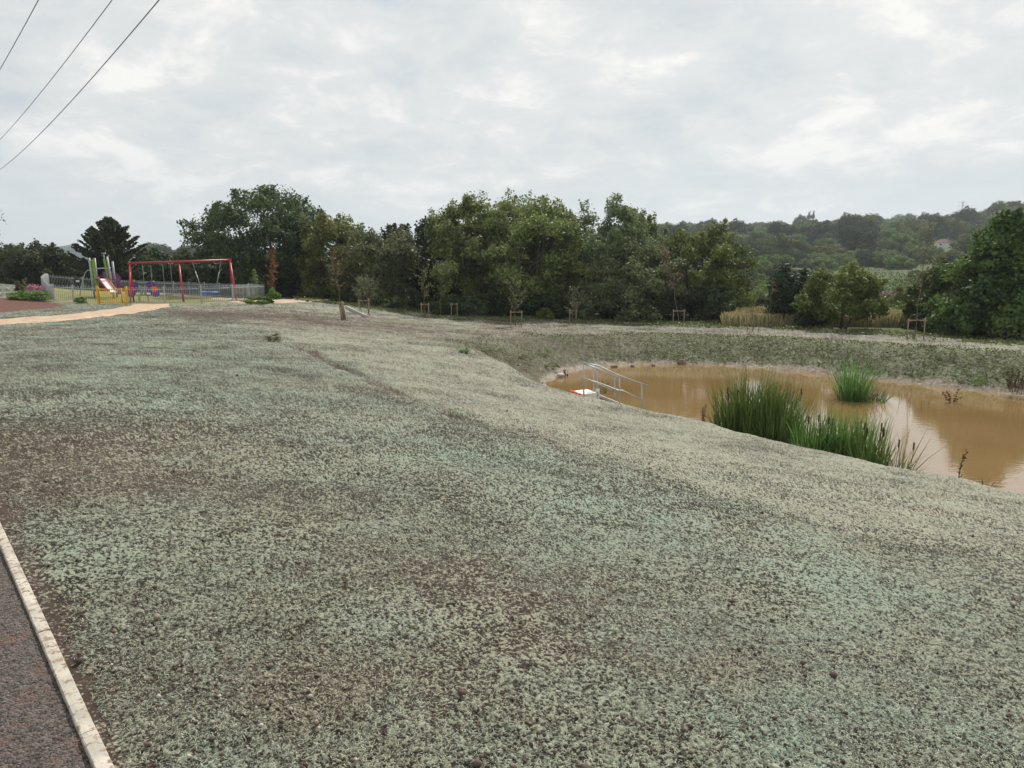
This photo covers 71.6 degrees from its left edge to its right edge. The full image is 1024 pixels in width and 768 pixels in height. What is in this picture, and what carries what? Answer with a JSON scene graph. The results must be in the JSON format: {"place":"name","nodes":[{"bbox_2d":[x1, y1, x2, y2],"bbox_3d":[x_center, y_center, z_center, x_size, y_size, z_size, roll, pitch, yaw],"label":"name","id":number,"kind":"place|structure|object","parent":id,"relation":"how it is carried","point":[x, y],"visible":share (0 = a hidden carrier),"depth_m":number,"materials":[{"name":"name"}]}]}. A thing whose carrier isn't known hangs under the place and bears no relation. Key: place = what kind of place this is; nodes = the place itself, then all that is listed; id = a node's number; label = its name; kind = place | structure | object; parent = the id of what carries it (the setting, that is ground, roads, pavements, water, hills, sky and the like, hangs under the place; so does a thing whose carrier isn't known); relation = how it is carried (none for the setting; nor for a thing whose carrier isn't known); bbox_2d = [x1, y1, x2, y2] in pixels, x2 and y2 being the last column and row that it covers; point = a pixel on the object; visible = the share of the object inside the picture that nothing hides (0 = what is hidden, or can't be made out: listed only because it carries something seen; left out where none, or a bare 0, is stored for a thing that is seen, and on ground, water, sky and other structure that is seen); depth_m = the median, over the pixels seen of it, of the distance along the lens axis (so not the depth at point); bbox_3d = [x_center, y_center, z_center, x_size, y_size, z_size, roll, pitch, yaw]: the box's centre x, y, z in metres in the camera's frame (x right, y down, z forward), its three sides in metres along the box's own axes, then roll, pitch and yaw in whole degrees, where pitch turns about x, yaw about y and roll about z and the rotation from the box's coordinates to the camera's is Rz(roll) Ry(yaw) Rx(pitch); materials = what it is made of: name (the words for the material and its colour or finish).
{"place":"outdoors","nodes":[
{"label":"outdoors","id":0,"kind":"place"},
{"bbox_2d":[0,549,91,767],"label":"tarmac path","id":1,"kind":"structure","parent":0,"point":[37,728],"depth_m":2.64,"materials":[{"name":"asphalt"}]},
{"bbox_2d":[0,0,111,139],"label":"overhead wire","id":2,"kind":"object","parent":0,"point":[64,62],"visible":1,"depth_m":27.72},
{"bbox_2d":[0,0,158,169],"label":"overhead wire","id":3,"kind":"object","parent":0,"point":[93,76],"visible":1,"depth_m":28.94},
{"bbox_2d":[124,292,256,299],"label":"playground back path","id":4,"kind":"structure","parent":0,"point":[225,298],"depth_m":57.25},
{"bbox_2d":[0,245,1023,767],"bbox_3d":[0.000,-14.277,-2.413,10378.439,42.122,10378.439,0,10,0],"label":"ground","id":5,"kind":"structure","parent":0,"point":[318,353],"depth_m":5.37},
{"bbox_2d":[0,242,37,283],"label":"broadleaf tree","id":6,"kind":"object","parent":5,"relation":"on","point":[16,248],"visible":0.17,"depth_m":79.81,"materials":[{"name":"green plant"}]},
{"bbox_2d":[14,278,27,290],"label":"shrub","id":7,"kind":"object","parent":5,"relation":"on","point":[19,286],"visible":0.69,"depth_m":50.57,"materials":[{"name":"green plant"}]},
{"bbox_2d":[6,289,52,299],"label":"shrub","id":8,"kind":"object","parent":5,"relation":"on","point":[20,295],"visible":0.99,"depth_m":47.42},
{"bbox_2d":[0,238,80,287],"label":"broadleaf tree","id":9,"kind":"object","parent":5,"relation":"on","point":[38,253],"visible":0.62,"depth_m":77.80,"materials":[{"name":"green plant"}]},
{"bbox_2d":[0,523,114,767],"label":"path edging kerb","id":10,"kind":"structure","parent":5,"relation":"on","point":[93,744],"depth_m":2.84,"materials":[{"name":"concrete"}]},
{"bbox_2d":[41,273,95,302],"bbox_3d":[-35.811,-7.599,55.234,2.494,1.899,22.195,-8,12,-39],"label":"playground fence","id":11,"kind":"object","parent":5,"relation":"on","point":[45,279],"visible":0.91,"depth_m":47.92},
{"bbox_2d":[43,255,95,290],"label":"broadleaf tree","id":12,"kind":"object","parent":5,"relation":"on","point":[86,286],"visible":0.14,"depth_m":82.20,"materials":[{"name":"green plant"}]},
{"bbox_2d":[58,245,93,260],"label":"warehouse","id":13,"kind":"structure","parent":5,"relation":"on","point":[66,248],"depth_m":496.45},
{"bbox_2d":[0,304,170,324],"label":"sandy footpath","id":14,"kind":"structure","parent":5,"relation":"on","point":[134,308],"depth_m":32.89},
{"bbox_2d":[80,253,120,297],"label":"slide tower","id":15,"kind":"structure","parent":5,"relation":"on","point":[109,277],"depth_m":53.37,"materials":[{"name":"metal"}]},
{"bbox_2d":[60,216,161,291],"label":"layered tree","id":16,"kind":"object","parent":5,"relation":"on","point":[109,237],"visible":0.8,"depth_m":71.75,"materials":[{"name":"green plant"}]},
{"bbox_2d":[95,286,128,304],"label":"yellow gate","id":17,"kind":"structure","parent":5,"relation":"on","point":[98,295],"depth_m":47.63,"materials":[{"name":"metal"}]},
{"bbox_2d":[128,281,159,300],"bbox_3d":[-26.568,-6.654,51.113,2.160,1.430,0.400,-4,10,-22],"label":"play rocker","id":18,"kind":"object","parent":5,"relation":"on","point":[149,284],"visible":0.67,"depth_m":51.24,"materials":[{"name":"plastic"}]},
{"bbox_2d":[49,275,261,297],"bbox_3d":[-29.392,-8.485,61.108,25.672,1.869,4.640,4,11,25],"label":"playground fence","id":19,"kind":"object","parent":5,"relation":"on","point":[189,290],"visible":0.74,"depth_m":62.41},
{"bbox_2d":[122,247,190,292],"label":"broadleaf tree","id":20,"kind":"object","parent":5,"relation":"on","point":[150,255],"visible":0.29,"depth_m":76.89,"materials":[{"name":"green plant"}]},
{"bbox_2d":[128,259,236,301],"bbox_3d":[-23.649,-7.418,51.142,6.970,3.200,2.473,-4,10,-23],"label":"swing set","id":21,"kind":"object","parent":5,"relation":"on","point":[180,276],"visible":0.77,"depth_m":50.68,"materials":[{"name":"red paint"}]},
{"bbox_2d":[156,248,215,293],"label":"broadleaf tree","id":22,"kind":"object","parent":5,"relation":"on","point":[168,272],"visible":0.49,"depth_m":77.39,"materials":[{"name":"green plant"}]},
{"bbox_2d":[126,283,264,303],"bbox_3d":[-21.245,-6.310,49.547,9.490,1.317,3.258,-8,13,-41],"label":"playground fence","id":23,"kind":"object","parent":5,"relation":"on","point":[201,294],"visible":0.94,"depth_m":48.21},
{"bbox_2d":[183,243,245,293],"label":"oak tree","id":24,"kind":"object","parent":5,"relation":"on","point":[208,275],"visible":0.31,"depth_m":67.52,"materials":[{"name":"green plant"}]},
{"bbox_2d":[176,182,332,296],"label":"oak tree","id":25,"kind":"object","parent":5,"relation":"on","point":[278,228],"visible":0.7,"depth_m":61.73,"materials":[{"name":"green plant"}]},
{"bbox_2d":[240,296,271,303],"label":"shrub","id":26,"kind":"object","parent":5,"relation":"on","point":[258,298],"visible":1,"depth_m":46.12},
{"bbox_2d":[265,246,278,298],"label":"dead tree","id":27,"kind":"object","parent":5,"relation":"on","point":[273,261],"visible":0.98,"depth_m":55.28,"materials":[{"name":"brown plant"}]},
{"bbox_2d":[266,287,281,302],"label":"shrub","id":28,"kind":"object","parent":5,"relation":"on","point":[274,294],"visible":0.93,"depth_m":46.86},
{"bbox_2d":[230,299,328,302],"bbox_3d":[-16.772,-6.199,53.216,4.880,0.538,14.153,0,10,0],"label":"sandy footpath beyond","id":29,"kind":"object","parent":5,"relation":"on","point":[285,301],"visible":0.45,"depth_m":50.17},
{"bbox_2d":[262,271,329,296],"label":"shade tree","id":30,"kind":"object","parent":5,"relation":"on","point":[294,290],"visible":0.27,"depth_m":63.05,"materials":[{"name":"green plant"}]},
{"bbox_2d":[290,291,331,298],"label":"bush","id":31,"kind":"object","parent":5,"relation":"on","point":[317,294],"visible":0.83,"depth_m":59.40,"materials":[{"name":"green plant"}]},
{"bbox_2d":[293,209,366,298],"label":"willow tree","id":32,"kind":"object","parent":5,"relation":"on","point":[326,229],"visible":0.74,"depth_m":59.87,"materials":[{"name":"green plant"}]},
{"bbox_2d":[325,248,345,318],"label":"sapling","id":33,"kind":"object","parent":5,"relation":"on","point":[332,258],"visible":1,"depth_m":39.23,"materials":[{"name":"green plant"}]},
{"bbox_2d":[326,293,370,302],"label":"bush","id":34,"kind":"object","parent":5,"relation":"on","point":[352,298],"visible":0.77,"depth_m":55.30,"materials":[{"name":"green plant"}]},
{"bbox_2d":[324,212,377,288],"label":"willow tree","id":35,"kind":"object","parent":5,"relation":"on","point":[360,227],"visible":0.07,"depth_m":62.69,"materials":[{"name":"green plant"}]},
{"bbox_2d":[356,270,379,313],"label":"sapling","id":36,"kind":"object","parent":5,"relation":"on","point":[367,295],"visible":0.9,"depth_m":46.77,"materials":[{"name":"green plant"}]},
{"bbox_2d":[324,224,422,303],"label":"willow tree","id":37,"kind":"object","parent":5,"relation":"on","point":[369,243],"visible":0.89,"depth_m":56.04,"materials":[{"name":"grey plant"}]},
{"bbox_2d":[369,295,414,309],"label":"bush","id":38,"kind":"object","parent":5,"relation":"on","point":[397,302],"visible":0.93,"depth_m":53.05,"materials":[{"name":"green plant"}]},
{"bbox_2d":[340,253,443,290],"label":"oak tree","id":39,"kind":"object","parent":5,"relation":"on","point":[423,261],"visible":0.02,"depth_m":62.48,"materials":[{"name":"green plant"}]},
{"bbox_2d":[389,285,434,309],"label":"bush","id":40,"kind":"object","parent":5,"relation":"on","point":[419,299],"visible":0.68,"depth_m":54.10,"materials":[{"name":"green plant"}]},
{"bbox_2d":[380,215,459,298],"label":"broadleaf tree","id":41,"kind":"object","parent":5,"relation":"on","point":[422,238],"visible":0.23,"depth_m":61.50,"materials":[{"name":"green plant"}]},
{"bbox_2d":[415,268,430,317],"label":"sapling","id":42,"kind":"object","parent":5,"relation":"on","point":[427,286],"visible":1,"depth_m":48.47,"materials":[{"name":"green plant"}]},
{"bbox_2d":[426,262,452,314],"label":"sapling","id":43,"kind":"object","parent":5,"relation":"on","point":[440,275],"visible":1,"depth_m":51.19,"materials":[{"name":"green plant"}]},
{"bbox_2d":[422,289,457,314],"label":"bush","id":44,"kind":"object","parent":5,"relation":"on","point":[445,306],"visible":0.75,"depth_m":52.17,"materials":[{"name":"green plant"}]},
{"bbox_2d":[420,280,487,301],"label":"shade tree","id":45,"kind":"object","parent":5,"relation":"on","point":[439,297],"visible":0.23,"depth_m":63.91,"materials":[{"name":"green plant"}]},
{"bbox_2d":[449,294,489,315],"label":"bush","id":46,"kind":"object","parent":5,"relation":"on","point":[464,306],"visible":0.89,"depth_m":52.38,"materials":[{"name":"green plant"}]},
{"bbox_2d":[423,190,523,310],"bbox_3d":[-2.857,-10.466,57.074,8.342,9.636,8.271,0,10,0],"label":"poplar tree","id":47,"kind":"object","parent":5,"relation":"on","point":[447,226],"visible":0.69,"depth_m":55.40,"materials":[{"name":"green plant"}]},
{"bbox_2d":[459,193,542,304],"bbox_3d":[-0.807,-10.795,59.069,7.261,9.764,7.610,0,10,0],"label":"poplar tree","id":48,"kind":"object","parent":5,"relation":"on","point":[470,267],"visible":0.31,"depth_m":57.24,"materials":[{"name":"green plant"}]},
{"bbox_2d":[484,293,523,316],"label":"bush","id":49,"kind":"object","parent":5,"relation":"on","point":[497,304],"visible":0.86,"depth_m":53.09,"materials":[{"name":"green plant"}]},
{"bbox_2d":[0,373,1023,767],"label":"soil clods","id":50,"kind":"object","parent":5,"relation":"on","point":[476,763],"visible":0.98,"depth_m":3.27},
{"bbox_2d":[0,415,1023,767],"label":"mulch fibres","id":51,"kind":"object","parent":5,"relation":"on","point":[538,737],"visible":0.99,"depth_m":3.14,"materials":[{"name":"plant"}]},
{"bbox_2d":[504,275,530,326],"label":"sapling","id":52,"kind":"object","parent":5,"relation":"on","point":[516,286],"visible":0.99,"depth_m":44.47,"materials":[{"name":"green plant"}]},
{"bbox_2d":[475,185,592,314],"bbox_3d":[1.540,-10.155,55.025,9.220,10.066,9.111,0,10,0],"label":"poplar tree","id":53,"kind":"object","parent":5,"relation":"on","point":[544,219],"visible":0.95,"depth_m":53.00,"materials":[{"name":"green plant"}]},
{"bbox_2d":[518,293,554,316],"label":"bush","id":54,"kind":"object","parent":5,"relation":"on","point":[529,309],"visible":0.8,"depth_m":53.30,"materials":[{"name":"green plant"}]},
{"bbox_2d":[535,307,554,318],"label":"bush","id":55,"kind":"object","parent":5,"relation":"on","point":[544,311],"visible":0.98,"depth_m":51.53,"materials":[{"name":"green plant"}]},
{"bbox_2d":[523,195,593,291],"bbox_3d":[3.798,-10.512,58.069,6.171,9.805,6.034,0,10,0],"label":"poplar tree","id":56,"kind":"object","parent":5,"relation":"on","point":[532,258],"visible":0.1,"depth_m":57.61,"materials":[{"name":"green plant"}]},
{"bbox_2d":[542,289,577,318],"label":"bush","id":57,"kind":"object","parent":5,"relation":"on","point":[558,304],"visible":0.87,"depth_m":52.19,"materials":[{"name":"green plant"}]},
{"bbox_2d":[564,286,584,323],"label":"sapling","id":58,"kind":"object","parent":5,"relation":"on","point":[573,291],"visible":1,"depth_m":47.10,"materials":[{"name":"green plant"}]},
{"bbox_2d":[541,212,610,313],"label":"willow tree","id":59,"kind":"object","parent":5,"relation":"on","point":[573,280],"visible":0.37,"depth_m":54.77,"materials":[{"name":"green plant"}]},
{"bbox_2d":[572,290,606,320],"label":"bush","id":60,"kind":"object","parent":5,"relation":"on","point":[588,310],"visible":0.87,"depth_m":50.70,"materials":[{"name":"green plant"}]},
{"bbox_2d":[576,389,621,403],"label":"concrete ramp","id":61,"kind":"structure","parent":5,"relation":"on","point":[588,393],"depth_m":23.08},
{"bbox_2d":[585,364,618,399],"bbox_3d":[3.019,0.064,23.844,1.203,1.539,0.044,0,10,0],"label":"handrail","id":62,"kind":"object","parent":61,"relation":"on","point":[597,379],"visible":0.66,"depth_m":23.79,"materials":[{"name":"metal"}]},
{"bbox_2d":[580,362,648,408],"bbox_3d":[3.245,0.251,22.557,2.188,1.929,0.044,0,10,0],"label":"handrail","id":63,"kind":"object","parent":61,"relation":"on","point":[619,390],"visible":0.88,"depth_m":22.50,"materials":[{"name":"metal"}]},
{"bbox_2d":[595,302,636,319],"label":"bush","id":64,"kind":"object","parent":5,"relation":"on","point":[608,314],"visible":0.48,"depth_m":51.27,"materials":[{"name":"green plant"}]},
{"bbox_2d":[567,192,666,295],"bbox_3d":[8.108,-9.964,55.421,7.610,9.776,7.855,-3,10,-15],"label":"willow tree","id":65,"kind":"object","parent":5,"relation":"on","point":[621,213],"visible":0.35,"depth_m":53.62,"materials":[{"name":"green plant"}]},
{"bbox_2d":[584,235,686,321],"label":"willow tree","id":66,"kind":"object","parent":5,"relation":"on","point":[610,296],"visible":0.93,"depth_m":50.44,"materials":[{"name":"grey plant"}]},
{"bbox_2d":[616,205,659,306],"bbox_3d":[10.262,-10.248,59.061,5.730,9.175,5.390,-4,10,-21],"label":"willow tree","id":67,"kind":"object","parent":5,"relation":"on","point":[652,227],"visible":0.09,"depth_m":57.70,"materials":[{"name":"green plant"}]},
{"bbox_2d":[620,213,677,303],"label":"willow tree","id":68,"kind":"object","parent":5,"relation":"on","point":[650,234],"visible":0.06,"depth_m":57.65,"materials":[{"name":"green plant"}]},
{"bbox_2d":[630,300,672,319],"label":"bush","id":69,"kind":"object","parent":5,"relation":"on","point":[663,313],"visible":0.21,"depth_m":51.22,"materials":[{"name":"green plant"}]},
{"bbox_2d":[293,296,1023,345],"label":"verge weeds","id":70,"kind":"object","parent":5,"relation":"on","point":[898,333],"visible":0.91,"depth_m":46.64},
{"bbox_2d":[659,241,682,323],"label":"sapling","id":71,"kind":"object","parent":5,"relation":"on","point":[668,257],"visible":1,"depth_m":46.99,"materials":[{"name":"green plant"}]},
{"bbox_2d":[658,221,688,240],"label":"hillside tree","id":72,"kind":"object","parent":5,"relation":"on","point":[671,228],"visible":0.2,"depth_m":323.44,"materials":[{"name":"green plant"}]},
{"bbox_2d":[666,288,721,321],"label":"bush","id":73,"kind":"object","parent":5,"relation":"on","point":[692,298],"visible":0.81,"depth_m":51.38,"materials":[{"name":"green plant"}]},
{"bbox_2d":[649,218,760,318],"label":"willow tree","id":74,"kind":"object","parent":5,"relation":"on","point":[720,263],"visible":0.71,"depth_m":52.74,"materials":[{"name":"green plant"}]},
{"bbox_2d":[685,259,751,311],"label":"shade tree","id":75,"kind":"object","parent":5,"relation":"on","point":[701,266],"visible":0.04,"depth_m":61.77,"materials":[{"name":"green plant"}]},
{"bbox_2d":[702,286,737,321],"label":"bush","id":76,"kind":"object","parent":5,"relation":"on","point":[714,299],"visible":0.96,"depth_m":49.45,"materials":[{"name":"green plant"}]},
{"bbox_2d":[444,332,1023,388],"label":"bank weeds","id":77,"kind":"object","parent":5,"relation":"on","point":[829,341],"visible":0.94,"depth_m":34.22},
{"bbox_2d":[726,218,750,234],"label":"hillside tree","id":78,"kind":"object","parent":5,"relation":"on","point":[741,227],"visible":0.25,"depth_m":362.60,"materials":[{"name":"green plant"}]},
{"bbox_2d":[729,234,751,250],"label":"hillside tree","id":79,"kind":"object","parent":5,"relation":"on","point":[744,238],"visible":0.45,"depth_m":288.72,"materials":[{"name":"green plant"}]},
{"bbox_2d":[731,266,760,285],"label":"hillside tree","id":80,"kind":"object","parent":5,"relation":"on","point":[751,273],"visible":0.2,"depth_m":136.04,"materials":[{"name":"green plant"}]},
{"bbox_2d":[746,230,773,244],"label":"hillside tree","id":81,"kind":"object","parent":5,"relation":"on","point":[755,235],"visible":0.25,"depth_m":322.72,"materials":[{"name":"green plant"}]},
{"bbox_2d":[753,233,797,255],"label":"hillside tree","id":82,"kind":"object","parent":5,"relation":"on","point":[770,244],"visible":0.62,"depth_m":247.73,"materials":[{"name":"green plant"}]},
{"bbox_2d":[770,254,795,269],"label":"hillside tree","id":83,"kind":"object","parent":5,"relation":"on","point":[776,260],"visible":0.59,"depth_m":212.50,"materials":[{"name":"green plant"}]},
{"bbox_2d":[767,221,799,235],"label":"hillside tree","id":84,"kind":"object","parent":5,"relation":"on","point":[777,227],"visible":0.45,"depth_m":335.11,"materials":[{"name":"green plant"}]},
{"bbox_2d":[761,262,830,318],"label":"ivy clad tree","id":85,"kind":"object","parent":5,"relation":"on","point":[789,285],"visible":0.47,"depth_m":46.78,"materials":[{"name":"green plant"}]},
{"bbox_2d":[784,250,808,265],"label":"hillside tree","id":86,"kind":"object","parent":5,"relation":"on","point":[796,256],"visible":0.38,"depth_m":231.73,"materials":[{"name":"green plant"}]},
{"bbox_2d":[785,239,808,253],"label":"hillside tree","id":87,"kind":"object","parent":5,"relation":"on","point":[800,246],"visible":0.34,"depth_m":266.67,"materials":[{"name":"green plant"}]},
{"bbox_2d":[796,258,814,267],"label":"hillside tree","id":88,"kind":"object","parent":5,"relation":"on","point":[803,262],"visible":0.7,"depth_m":227.22,"materials":[{"name":"green plant"}]},
{"bbox_2d":[795,219,824,232],"label":"hillside tree","id":89,"kind":"object","parent":5,"relation":"on","point":[803,223],"visible":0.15,"depth_m":355.53,"materials":[{"name":"green plant"}]},
{"bbox_2d":[793,315,828,327],"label":"bush","id":90,"kind":"object","parent":5,"relation":"on","point":[805,320],"visible":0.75,"depth_m":45.21,"materials":[{"name":"green plant"}]},
{"bbox_2d":[799,220,841,244],"label":"hillside tree","id":91,"kind":"object","parent":5,"relation":"on","point":[821,229],"visible":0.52,"depth_m":331.52,"materials":[{"name":"green plant"}]},
{"bbox_2d":[807,257,841,269],"label":"hillside tree","id":92,"kind":"object","parent":5,"relation":"on","point":[817,262],"visible":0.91,"depth_m":214.38,"materials":[{"name":"green plant"}]},
{"bbox_2d":[813,237,837,245],"label":"hillside tree","id":93,"kind":"object","parent":5,"relation":"on","point":[816,242],"visible":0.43,"depth_m":275.47,"materials":[{"name":"green plant"}]},
{"bbox_2d":[789,259,890,328],"bbox_3d":[20.577,-5.489,44.347,5.283,4.668,5.579,9,13,43],"label":"round tree","id":94,"kind":"object","parent":5,"relation":"on","point":[865,286],"visible":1,"depth_m":43.52,"materials":[{"name":"green plant"}]},
{"bbox_2d":[836,225,877,251],"label":"hillside tree","id":95,"kind":"object","parent":5,"relation":"on","point":[853,237],"visible":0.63,"depth_m":256.75,"materials":[{"name":"green plant"}]},
{"bbox_2d":[836,212,879,240],"label":"hillside tree","id":96,"kind":"object","parent":5,"relation":"on","point":[864,224],"visible":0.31,"depth_m":326.16,"materials":[{"name":"green plant"}]},
{"bbox_2d":[854,249,876,266],"label":"hillside tree","id":97,"kind":"object","parent":5,"relation":"on","point":[863,258],"visible":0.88,"depth_m":225.09,"materials":[{"name":"green plant"}]},
{"bbox_2d":[743,264,1023,309],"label":"valley scrub","id":98,"kind":"object","parent":5,"relation":"on","point":[894,285],"visible":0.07,"depth_m":126.69,"materials":[{"name":"green plant"}]},
{"bbox_2d":[872,252,906,266],"label":"hillside tree","id":99,"kind":"object","parent":5,"relation":"on","point":[879,259],"visible":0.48,"depth_m":218.86,"materials":[{"name":"green plant"}]},
{"bbox_2d":[876,227,913,241],"label":"hillside tree","id":100,"kind":"object","parent":5,"relation":"on","point":[888,232],"visible":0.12,"depth_m":326.32,"materials":[{"name":"green plant"}]},
{"bbox_2d":[887,280,907,307],"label":"bush","id":101,"kind":"object","parent":5,"relation":"on","point":[900,289],"visible":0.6,"depth_m":69.31,"materials":[{"name":"green plant"}]},
{"bbox_2d":[883,218,911,237],"label":"hillside tree","id":102,"kind":"object","parent":5,"relation":"on","point":[897,223],"visible":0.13,"depth_m":348.23,"materials":[{"name":"green plant"}]},
{"bbox_2d":[877,233,918,251],"label":"hillside tree","id":103,"kind":"object","parent":5,"relation":"on","point":[893,242],"visible":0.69,"depth_m":259.40,"materials":[{"name":"green plant"}]},
{"bbox_2d":[883,255,915,268],"label":"hillside tree","id":104,"kind":"object","parent":5,"relation":"on","point":[896,262],"visible":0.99,"depth_m":210.15,"materials":[{"name":"green plant"}]},
{"bbox_2d":[891,230,920,248],"label":"hillside tree","id":105,"kind":"object","parent":5,"relation":"on","point":[909,233],"visible":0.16,"depth_m":280.70,"materials":[{"name":"green plant"}]},
{"bbox_2d":[900,246,930,263],"label":"hillside tree","id":106,"kind":"object","parent":5,"relation":"on","point":[913,252],"visible":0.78,"depth_m":231.43,"materials":[{"name":"green plant"}]},
{"bbox_2d":[901,217,937,238],"label":"hillside tree","id":107,"kind":"object","parent":5,"relation":"on","point":[917,226],"visible":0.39,"depth_m":329.23,"materials":[{"name":"green plant"}]},
{"bbox_2d":[900,308,942,332],"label":"bush","id":108,"kind":"object","parent":5,"relation":"on","point":[922,315],"visible":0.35,"depth_m":41.76,"materials":[{"name":"green plant"}]},
{"bbox_2d":[906,223,942,338],"bbox_3d":[21.098,-5.141,36.369,1.672,6.068,1.521,0,10,0],"label":"sapling","id":109,"kind":"object","parent":5,"relation":"on","point":[923,264],"visible":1,"depth_m":36.23,"materials":[{"name":"green plant"}]},
{"bbox_2d":[902,281,947,320],"label":"broadleaf tree","id":110,"kind":"object","parent":5,"relation":"on","point":[908,309],"visible":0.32,"depth_m":45.67,"materials":[{"name":"green plant"}]},
{"bbox_2d":[920,217,953,244],"label":"hillside tree","id":111,"kind":"object","parent":5,"relation":"on","point":[941,225],"visible":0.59,"depth_m":315.09,"materials":[{"name":"green plant"}]},
{"bbox_2d":[934,238,951,247],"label":"house","id":112,"kind":"structure","parent":5,"relation":"on","point":[944,243],"depth_m":285.20,"materials":[{"name":"tile"}]},
{"bbox_2d":[933,249,964,263],"label":"hillside tree","id":113,"kind":"object","parent":5,"relation":"on","point":[951,253],"visible":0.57,"depth_m":211.66,"materials":[{"name":"green plant"}]},
{"bbox_2d":[925,322,984,335],"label":"bush","id":114,"kind":"object","parent":5,"relation":"on","point":[952,330],"visible":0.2,"depth_m":39.52,"materials":[{"name":"green plant"}]},
{"bbox_2d":[944,217,969,239],"label":"hillside tree","id":115,"kind":"object","parent":5,"relation":"on","point":[956,227],"visible":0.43,"depth_m":331.25,"materials":[{"name":"green plant"}]},
{"bbox_2d":[949,233,975,247],"label":"hillside tree","id":116,"kind":"object","parent":5,"relation":"on","point":[960,239],"visible":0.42,"depth_m":257.53,"materials":[{"name":"green plant"}]},
{"bbox_2d":[949,205,981,226],"label":"hillside tree","id":117,"kind":"object","parent":5,"relation":"on","point":[971,216],"visible":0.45,"depth_m":405.24,"materials":[{"name":"green plant"}]},
{"bbox_2d":[913,252,1018,333],"label":"broadleaf tree","id":118,"kind":"object","parent":5,"relation":"on","point":[936,269],"visible":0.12,"depth_m":43.16,"materials":[{"name":"green plant"}]},
{"bbox_2d":[914,207,1023,337],"label":"broadleaf tree","id":119,"kind":"object","parent":5,"relation":"on","point":[991,271],"visible":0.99,"depth_m":38.18,"materials":[{"name":"green plant"}]},
{"bbox_2d":[979,200,1023,220],"label":"hillside tree","id":120,"kind":"object","parent":5,"relation":"on","point":[993,208],"visible":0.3,"depth_m":388.79,"materials":[{"name":"green plant"}]},
{"bbox_2d":[1006,370,1023,394],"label":"dock plant","id":121,"kind":"object","parent":5,"relation":"on","point":[1011,382],"visible":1,"depth_m":27.26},
{"bbox_2d":[0,0,1023,257],"label":"sky","id":122,"kind":"structure","parent":0,"point":[380,113],"materials":[{"name":"white"}]},
{"bbox_2d":[545,364,1023,492],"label":"pond water","id":123,"kind":"structure","parent":0,"point":[985,429],"depth_m":25.09,"materials":[{"name":"liquid"}]},
{"bbox_2d":[701,355,819,444],"bbox_3d":[6.816,0.453,19.857,3.544,2.688,3.248,3,10,17],"label":"reed clump","id":124,"kind":"object","parent":123,"relation":"in","point":[742,415],"visible":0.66,"depth_m":19.48,"materials":[{"name":"green plant"}]},
{"bbox_2d":[783,394,897,462],"bbox_3d":[8.002,1.180,17.396,3.519,2.075,2.102,2,10,14],"label":"reed clump","id":125,"kind":"object","parent":123,"relation":"in","point":[821,439],"visible":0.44,"depth_m":17.30,"materials":[{"name":"green plant"}]},
{"bbox_2d":[823,353,900,402],"bbox_3d":[12.947,-0.339,26.481,3.448,2.041,2.721,0,10,0],"label":"reed clump","id":126,"kind":"object","parent":123,"relation":"in","point":[855,391],"visible":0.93,"depth_m":26.16,"materials":[{"name":"green plant"}]},
{"bbox_2d":[827,411,941,473],"bbox_3d":[8.563,1.436,16.453,2.621,1.885,2.844,-7,12,-36],"label":"reed clump","id":127,"kind":"object","parent":123,"relation":"in","point":[882,458],"visible":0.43,"depth_m":16.36,"materials":[{"name":"green plant"}]},
{"bbox_2d":[720,305,939,327],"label":"golden grass","id":128,"kind":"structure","parent":0,"point":[894,318],"depth_m":46.38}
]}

